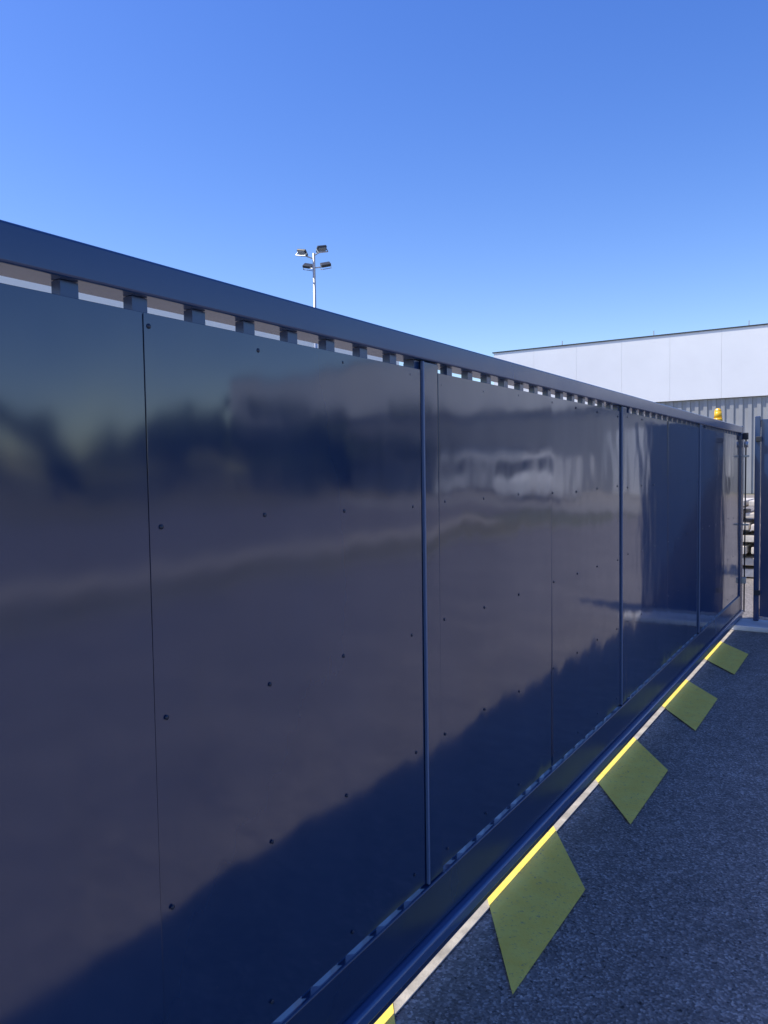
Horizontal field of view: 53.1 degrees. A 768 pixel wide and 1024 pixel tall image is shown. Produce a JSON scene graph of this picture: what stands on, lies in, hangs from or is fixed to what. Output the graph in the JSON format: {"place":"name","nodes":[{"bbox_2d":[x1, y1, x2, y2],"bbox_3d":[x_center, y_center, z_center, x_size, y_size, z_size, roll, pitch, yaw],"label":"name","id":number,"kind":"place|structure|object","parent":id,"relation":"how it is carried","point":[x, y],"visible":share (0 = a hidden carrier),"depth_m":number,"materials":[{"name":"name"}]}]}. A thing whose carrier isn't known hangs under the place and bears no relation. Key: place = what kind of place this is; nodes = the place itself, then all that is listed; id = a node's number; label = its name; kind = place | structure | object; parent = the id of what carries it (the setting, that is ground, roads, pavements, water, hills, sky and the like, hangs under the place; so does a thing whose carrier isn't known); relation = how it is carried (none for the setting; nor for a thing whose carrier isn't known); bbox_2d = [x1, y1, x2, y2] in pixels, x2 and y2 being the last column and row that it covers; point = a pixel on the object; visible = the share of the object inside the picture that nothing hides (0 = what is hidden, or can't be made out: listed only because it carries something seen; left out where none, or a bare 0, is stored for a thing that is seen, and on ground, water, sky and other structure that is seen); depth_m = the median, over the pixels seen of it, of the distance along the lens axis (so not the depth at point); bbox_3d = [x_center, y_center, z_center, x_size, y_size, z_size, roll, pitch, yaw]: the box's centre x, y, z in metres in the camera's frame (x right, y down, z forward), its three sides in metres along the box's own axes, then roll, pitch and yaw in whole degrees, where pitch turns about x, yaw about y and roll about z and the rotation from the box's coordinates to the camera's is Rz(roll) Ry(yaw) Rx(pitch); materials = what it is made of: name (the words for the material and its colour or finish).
{"place":"outdoors","nodes":[
{"label":"outdoors","id":0,"kind":"place"},
{"bbox_2d":[0,276,398,364],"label":"beige warehouse","id":1,"kind":"structure","parent":0,"point":[41,287],"depth_m":33.81,"materials":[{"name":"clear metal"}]},
{"bbox_2d":[0,0,767,384],"label":"sky","id":2,"kind":"structure","parent":0,"point":[485,177],"materials":[{"name":"blue"}]},
{"bbox_2d":[394,495,767,1023],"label":"asphalt road","id":3,"kind":"structure","parent":0,"point":[665,921],"depth_m":2.81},
{"bbox_2d":[296,245,330,347],"bbox_3d":[-3.139,-6.144,35.388,1.576,11.922,0.995,-1,3,0],"label":"light mast","id":4,"kind":"object","parent":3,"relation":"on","point":[319,249],"visible":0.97,"depth_m":35.00,"materials":[{"name":"metal"}]},
{"bbox_2d":[393,630,733,1015],"bbox_3d":[-2.248,1.671,-0.754,0.566,0.001,20.130,1,4,33],"label":"concrete track strip","id":5,"kind":"object","parent":3,"relation":"on","point":[411,989],"visible":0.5,"depth_m":2.69,"materials":[{"name":"beige concrete"}]},
{"bbox_2d":[374,641,747,1023],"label":"yellow hatch marking","id":6,"kind":"object","parent":5,"relation":"on","point":[534,896],"visible":0.46,"depth_m":3.06,"materials":[{"name":"paint"}]},
{"bbox_2d":[741,426,748,611],"bbox_3d":[3.586,0.095,7.999,0.380,2.080,0.180,1,4,33],"label":"gate guide post","id":7,"kind":"object","parent":3,"relation":"on","point":[745,445],"visible":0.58,"depth_m":7.92,"materials":[{"name":"metal"}]},
{"bbox_2d":[0,220,743,1023],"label":"sliding gate","id":8,"kind":"structure","parent":7,"relation":"attached to","point":[336,686],"depth_m":1.86,"materials":[{"name":"blue metal"}]},
{"bbox_2d":[713,408,722,420],"bbox_3d":[3.472,-1.013,7.993,0.090,0.135,0.090,1,4,33],"label":"warning beacon","id":9,"kind":"object","parent":7,"relation":"on","point":[717,413],"visible":0.94,"depth_m":7.96,"materials":[{"name":"plastic"}]},
{"bbox_2d":[731,618,767,632],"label":"kerb","id":10,"kind":"structure","parent":3,"relation":"on","point":[750,625],"depth_m":7.53,"materials":[{"name":"grey concrete"}]},
{"bbox_2d":[753,416,767,620],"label":"metal fence","id":11,"kind":"object","parent":10,"relation":"on","point":[760,593],"visible":1,"depth_m":7.65,"materials":[{"name":"metal"}]},
{"bbox_2d":[743,498,760,576],"bbox_3d":[5.514,0.342,11.429,1.671,1.137,1.280,1,4,33],"label":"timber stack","id":12,"kind":"object","parent":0,"point":[749,557],"visible":0.2,"depth_m":11.05,"materials":[{"name":"white wood"}]},
{"label":"ground","id":13,"kind":"structure","parent":0,"visible":0},
{"bbox_2d":[492,320,767,493],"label":"white warehouse","id":14,"kind":"structure","parent":13,"relation":"on","point":[707,373],"depth_m":47.74,"materials":[{"name":"metal"}]}
]}

